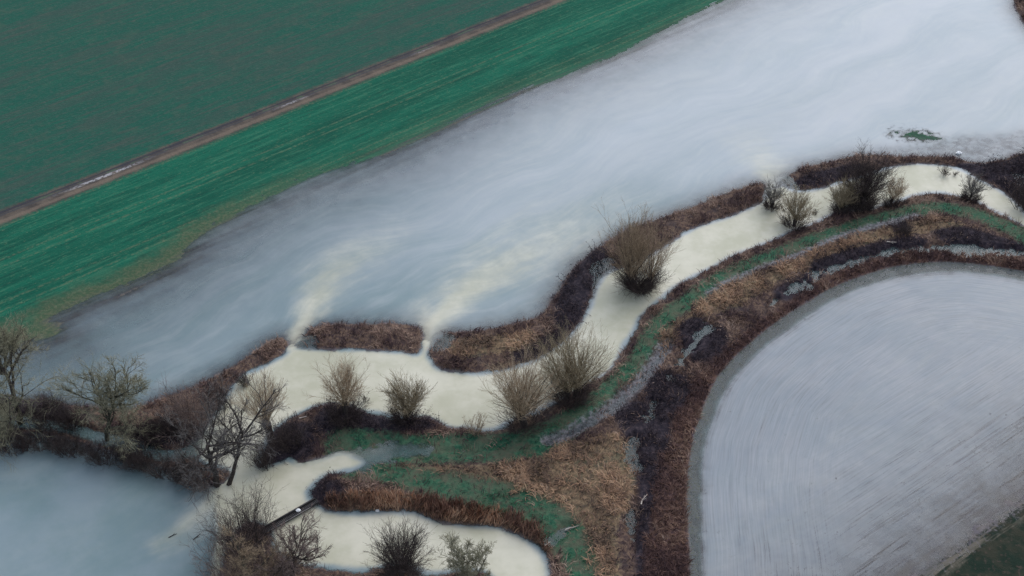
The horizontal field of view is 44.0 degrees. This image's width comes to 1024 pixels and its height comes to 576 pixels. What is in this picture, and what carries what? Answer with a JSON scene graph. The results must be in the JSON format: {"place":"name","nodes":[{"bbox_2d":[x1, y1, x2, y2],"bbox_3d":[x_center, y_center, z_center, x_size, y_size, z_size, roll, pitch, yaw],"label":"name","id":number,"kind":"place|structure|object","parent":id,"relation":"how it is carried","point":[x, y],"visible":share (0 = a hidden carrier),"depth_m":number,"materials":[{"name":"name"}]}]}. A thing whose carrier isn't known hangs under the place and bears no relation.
{"place":"outdoors","nodes":[
{"label":"outdoors","id":0,"kind":"place"},
{"bbox_2d":[0,0,536,209],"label":"crop field","id":1,"kind":"structure","parent":0,"point":[89,87],"depth_m":180.45,"materials":[{"name":"green plant"}]},
{"bbox_2d":[0,0,564,224],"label":"farm track","id":2,"kind":"structure","parent":0,"point":[120,170],"depth_m":169.96,"materials":[{"name":"soil"}]},
{"bbox_2d":[0,0,722,337],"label":"crop field","id":3,"kind":"structure","parent":0,"point":[103,238],"depth_m":163.20,"materials":[{"name":"green plant"}]},
{"bbox_2d":[0,0,1023,575],"bbox_3d":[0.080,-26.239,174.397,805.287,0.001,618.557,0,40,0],"label":"flood water","id":4,"kind":"structure","parent":0,"point":[500,222],"depth_m":156.77,"materials":[{"name":"grey liquid"}]},
{"bbox_2d":[0,0,1023,575],"bbox_3d":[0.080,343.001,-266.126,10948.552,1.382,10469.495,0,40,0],"label":"ground","id":5,"kind":"structure","parent":0,"point":[972,524],"depth_m":135.96,"materials":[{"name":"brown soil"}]},
{"bbox_2d":[0,391,29,443],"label":"shrub","id":6,"kind":"object","parent":5,"relation":"on","point":[11,423],"visible":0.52,"depth_m":125.04,"materials":[{"name":"brown plant"}]},
{"bbox_2d":[0,424,36,458],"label":"hedge bush","id":7,"kind":"object","parent":5,"relation":"on","point":[4,450],"visible":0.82,"depth_m":123.30,"materials":[{"name":"black plant"}]},
{"bbox_2d":[0,310,72,472],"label":"bare tree","id":8,"kind":"object","parent":5,"relation":"on","point":[9,345],"visible":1,"depth_m":123.36,"materials":[{"name":"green plant"}]},
{"bbox_2d":[7,424,73,453],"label":"shrub","id":9,"kind":"object","parent":5,"relation":"on","point":[38,448],"visible":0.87,"depth_m":123.92,"materials":[{"name":"brown plant"}]},
{"bbox_2d":[18,387,66,434],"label":"shrub","id":10,"kind":"object","parent":5,"relation":"on","point":[42,421],"visible":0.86,"depth_m":126.14,"materials":[{"name":"brown plant"}]},
{"bbox_2d":[45,428,90,458],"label":"hedge bush","id":11,"kind":"object","parent":5,"relation":"on","point":[57,447],"visible":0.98,"depth_m":123.06,"materials":[{"name":"black plant"}]},
{"bbox_2d":[44,388,92,431],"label":"hedge bush","id":12,"kind":"object","parent":5,"relation":"on","point":[66,420],"visible":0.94,"depth_m":125.44,"materials":[{"name":"black plant"}]},
{"bbox_2d":[36,346,162,459],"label":"bare tree","id":13,"kind":"object","parent":5,"relation":"on","point":[119,392],"visible":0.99,"depth_m":120.52,"materials":[{"name":"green plant"}]},
{"bbox_2d":[77,436,133,471],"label":"shrub","id":14,"kind":"object","parent":5,"relation":"on","point":[96,456],"visible":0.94,"depth_m":122.22,"materials":[{"name":"brown plant"}]},
{"bbox_2d":[115,442,163,475],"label":"hedge bush","id":15,"kind":"object","parent":5,"relation":"on","point":[136,461],"visible":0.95,"depth_m":121.50,"materials":[{"name":"black plant"}]},
{"bbox_2d":[114,410,167,454],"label":"shrub","id":16,"kind":"object","parent":5,"relation":"on","point":[155,436],"visible":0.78,"depth_m":123.54,"materials":[{"name":"brown plant"}]},
{"bbox_2d":[141,446,189,479],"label":"shrub","id":17,"kind":"object","parent":5,"relation":"on","point":[166,465],"visible":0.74,"depth_m":120.92,"materials":[{"name":"brown plant"}]},
{"bbox_2d":[142,406,189,442],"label":"hedge bush","id":18,"kind":"object","parent":5,"relation":"on","point":[171,428],"visible":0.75,"depth_m":124.43,"materials":[{"name":"black plant"}]},
{"bbox_2d":[164,449,207,488],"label":"hedge bush","id":19,"kind":"object","parent":5,"relation":"on","point":[176,477],"visible":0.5,"depth_m":120.04,"materials":[{"name":"black plant"}]},
{"bbox_2d":[147,367,226,446],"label":"thicket","id":20,"kind":"object","parent":5,"relation":"on","point":[187,416],"visible":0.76,"depth_m":124.17,"materials":[{"name":"brown plant"}]},
{"bbox_2d":[179,463,211,490],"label":"shrub","id":21,"kind":"object","parent":5,"relation":"on","point":[205,475],"visible":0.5,"depth_m":119.71,"materials":[{"name":"brown plant"}]},
{"bbox_2d":[154,369,280,513],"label":"bare tree","id":22,"kind":"object","parent":5,"relation":"on","point":[222,441],"visible":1,"depth_m":114.86,"materials":[{"name":"brown plant"}]},
{"bbox_2d":[198,377,238,413],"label":"shrub","id":23,"kind":"object","parent":5,"relation":"on","point":[216,390],"visible":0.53,"depth_m":128.03,"materials":[{"name":"brown plant"}]},
{"bbox_2d":[179,511,261,570],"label":"thicket","id":24,"kind":"object","parent":5,"relation":"on","point":[225,546],"visible":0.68,"depth_m":111.14,"materials":[{"name":"brown plant"}]},
{"bbox_2d":[189,530,272,575],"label":"thicket","id":25,"kind":"object","parent":5,"relation":"on","point":[214,573],"visible":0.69,"depth_m":109.26,"materials":[{"name":"brown plant"}]},
{"bbox_2d":[230,368,251,386],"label":"shrub","id":26,"kind":"object","parent":5,"relation":"on","point":[241,381],"visible":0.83,"depth_m":130.57,"materials":[{"name":"brown plant"}]},
{"bbox_2d":[192,371,290,485],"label":"bare tree","id":27,"kind":"object","parent":5,"relation":"on","point":[234,467],"visible":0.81,"depth_m":116.55,"materials":[{"name":"brown plant"}]},
{"bbox_2d":[192,473,293,561],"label":"thicket","id":28,"kind":"object","parent":5,"relation":"on","point":[255,515],"visible":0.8,"depth_m":112.49,"materials":[{"name":"brown plant"}]},
{"bbox_2d":[225,360,289,443],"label":"pollard willow","id":29,"kind":"object","parent":5,"relation":"on","point":[262,397],"visible":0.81,"depth_m":121.84,"materials":[{"name":"brown plant"}]},
{"bbox_2d":[244,431,281,471],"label":"shrub","id":30,"kind":"object","parent":5,"relation":"on","point":[261,460],"visible":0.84,"depth_m":121.41,"materials":[{"name":"black plant"}]},
{"bbox_2d":[211,520,319,575],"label":"bare tree","id":31,"kind":"object","parent":5,"relation":"on","point":[242,565],"visible":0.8,"depth_m":107.25,"materials":[{"name":"plant"}]},
{"bbox_2d":[245,531,302,575],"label":"thicket","id":32,"kind":"object","parent":5,"relation":"on","point":[270,546],"visible":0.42,"depth_m":110.68,"materials":[{"name":"brown plant"}]},
{"bbox_2d":[258,411,312,453],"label":"shrub","id":33,"kind":"object","parent":5,"relation":"on","point":[285,439],"visible":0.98,"depth_m":123.15,"materials":[{"name":"brown plant"}]},
{"bbox_2d":[249,504,332,575],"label":"bare tree","id":34,"kind":"object","parent":5,"relation":"on","point":[282,566],"visible":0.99,"depth_m":108.13,"materials":[{"name":"brown plant"}]},
{"bbox_2d":[263,498,318,532],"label":"footbridge","id":35,"kind":"object","parent":5,"relation":"on","point":[305,506],"visible":0.8,"depth_m":117.51,"materials":[{"name":"grey wood"}]},
{"bbox_2d":[303,350,371,432],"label":"pollard willow","id":36,"kind":"object","parent":5,"relation":"on","point":[345,391],"visible":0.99,"depth_m":124.86,"materials":[{"name":"brown plant"}]},
{"bbox_2d":[353,505,440,575],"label":"willow","id":37,"kind":"object","parent":5,"relation":"on","point":[401,566],"visible":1,"depth_m":109.82,"materials":[{"name":"brown plant"}]},
{"bbox_2d":[375,367,437,434],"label":"pollard willow","id":38,"kind":"object","parent":5,"relation":"on","point":[407,408],"visible":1,"depth_m":124.94,"materials":[{"name":"brown plant"}]},
{"bbox_2d":[324,486,552,552],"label":"reeds","id":39,"kind":"object","parent":5,"relation":"on","point":[517,519],"visible":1,"depth_m":117.71,"materials":[{"name":"brown plant"}]},
{"bbox_2d":[429,530,489,575],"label":"shrub","id":40,"kind":"object","parent":5,"relation":"on","point":[458,553],"visible":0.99,"depth_m":108.84,"materials":[{"name":"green plant"}]},
{"bbox_2d":[462,411,487,435],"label":"shrub","id":41,"kind":"object","parent":5,"relation":"on","point":[477,426],"visible":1,"depth_m":125.12,"materials":[{"name":"grey plant"}]},
{"bbox_2d":[456,537,496,575],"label":"shrub","id":42,"kind":"object","parent":5,"relation":"on","point":[479,556],"visible":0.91,"depth_m":109.56,"materials":[{"name":"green plant"}]},
{"bbox_2d":[0,147,1023,575],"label":"bramble scrub","id":43,"kind":"object","parent":5,"relation":"on","point":[670,379],"visible":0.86,"depth_m":131.94,"materials":[{"name":"brown plant"}]},
{"bbox_2d":[477,337,567,444],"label":"pollard willow","id":44,"kind":"object","parent":5,"relation":"on","point":[521,409],"visible":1,"depth_m":123.50,"materials":[{"name":"brown plant"}]},
{"bbox_2d":[529,314,621,412],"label":"pollard willow","id":45,"kind":"object","parent":5,"relation":"on","point":[574,382],"visible":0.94,"depth_m":126.23,"materials":[{"name":"brown plant"}]},
{"bbox_2d":[591,192,685,301],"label":"pollard willow","id":46,"kind":"object","parent":5,"relation":"on","point":[634,271],"visible":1,"depth_m":140.13,"materials":[{"name":"brown plant"}]},
{"bbox_2d":[400,213,967,575],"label":"dry grass","id":47,"kind":"structure","parent":5,"relation":"on","point":[718,295],"depth_m":122.04,"materials":[{"name":"brown plant"}]},
{"bbox_2d":[542,212,919,445],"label":"footpath","id":48,"kind":"structure","parent":5,"relation":"on","point":[591,419],"depth_m":132.71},
{"bbox_2d":[759,173,789,212],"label":"pollard willow","id":49,"kind":"object","parent":5,"relation":"on","point":[771,196],"visible":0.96,"depth_m":153.59,"materials":[{"name":"grey plant"}]},
{"bbox_2d":[776,180,822,232],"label":"pollard willow","id":50,"kind":"object","parent":5,"relation":"on","point":[798,217],"visible":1,"depth_m":150.54,"materials":[{"name":"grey plant"}]},
{"bbox_2d":[635,246,1023,575],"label":"rush grass","id":51,"kind":"structure","parent":5,"relation":"on","point":[895,257],"depth_m":124.46,"materials":[{"name":"brown plant"}]},
{"bbox_2d":[823,175,861,218],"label":"pollard willow","id":52,"kind":"object","parent":5,"relation":"on","point":[838,194],"visible":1,"depth_m":152.34,"materials":[{"name":"brown plant"}]},
{"bbox_2d":[833,138,907,215],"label":"pollard willow","id":53,"kind":"object","parent":5,"relation":"on","point":[867,184],"visible":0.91,"depth_m":152.26,"materials":[{"name":"brown plant"}]},
{"bbox_2d":[877,171,909,207],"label":"pollard willow","id":54,"kind":"object","parent":5,"relation":"on","point":[894,196],"visible":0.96,"depth_m":154.25,"materials":[{"name":"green plant"}]},
{"bbox_2d":[894,219,917,235],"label":"shrub","id":55,"kind":"object","parent":5,"relation":"on","point":[904,228],"visible":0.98,"depth_m":149.40,"materials":[{"name":"black plant"}]},
{"bbox_2d":[937,164,951,175],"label":"shrub","id":56,"kind":"object","parent":5,"relation":"on","point":[945,170],"visible":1,"depth_m":159.75,"materials":[{"name":"grey plant"}]},
{"bbox_2d":[956,171,992,203],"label":"pollard willow","id":57,"kind":"object","parent":5,"relation":"on","point":[972,193],"visible":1,"depth_m":155.14,"materials":[{"name":"grey plant"}]},
{"bbox_2d":[1008,176,1023,212],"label":"shrub","id":58,"kind":"object","parent":5,"relation":"on","point":[1021,194],"visible":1,"depth_m":153.81,"materials":[{"name":"brown plant"}]},
{"bbox_2d":[178,164,1023,575],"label":"river","id":59,"kind":"structure","parent":0,"point":[454,398],"depth_m":130.54,"materials":[{"name":"liquid"}]},
{"bbox_2d":[325,200,1023,575],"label":"grass path","id":60,"kind":"structure","parent":0,"point":[479,448],"depth_m":124.26,"materials":[{"name":"green plant"}]},
{"bbox_2d":[701,272,1023,575],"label":"flooded field","id":61,"kind":"structure","parent":0,"point":[852,392],"depth_m":127.37,"materials":[{"name":"liquid"}]}
]}

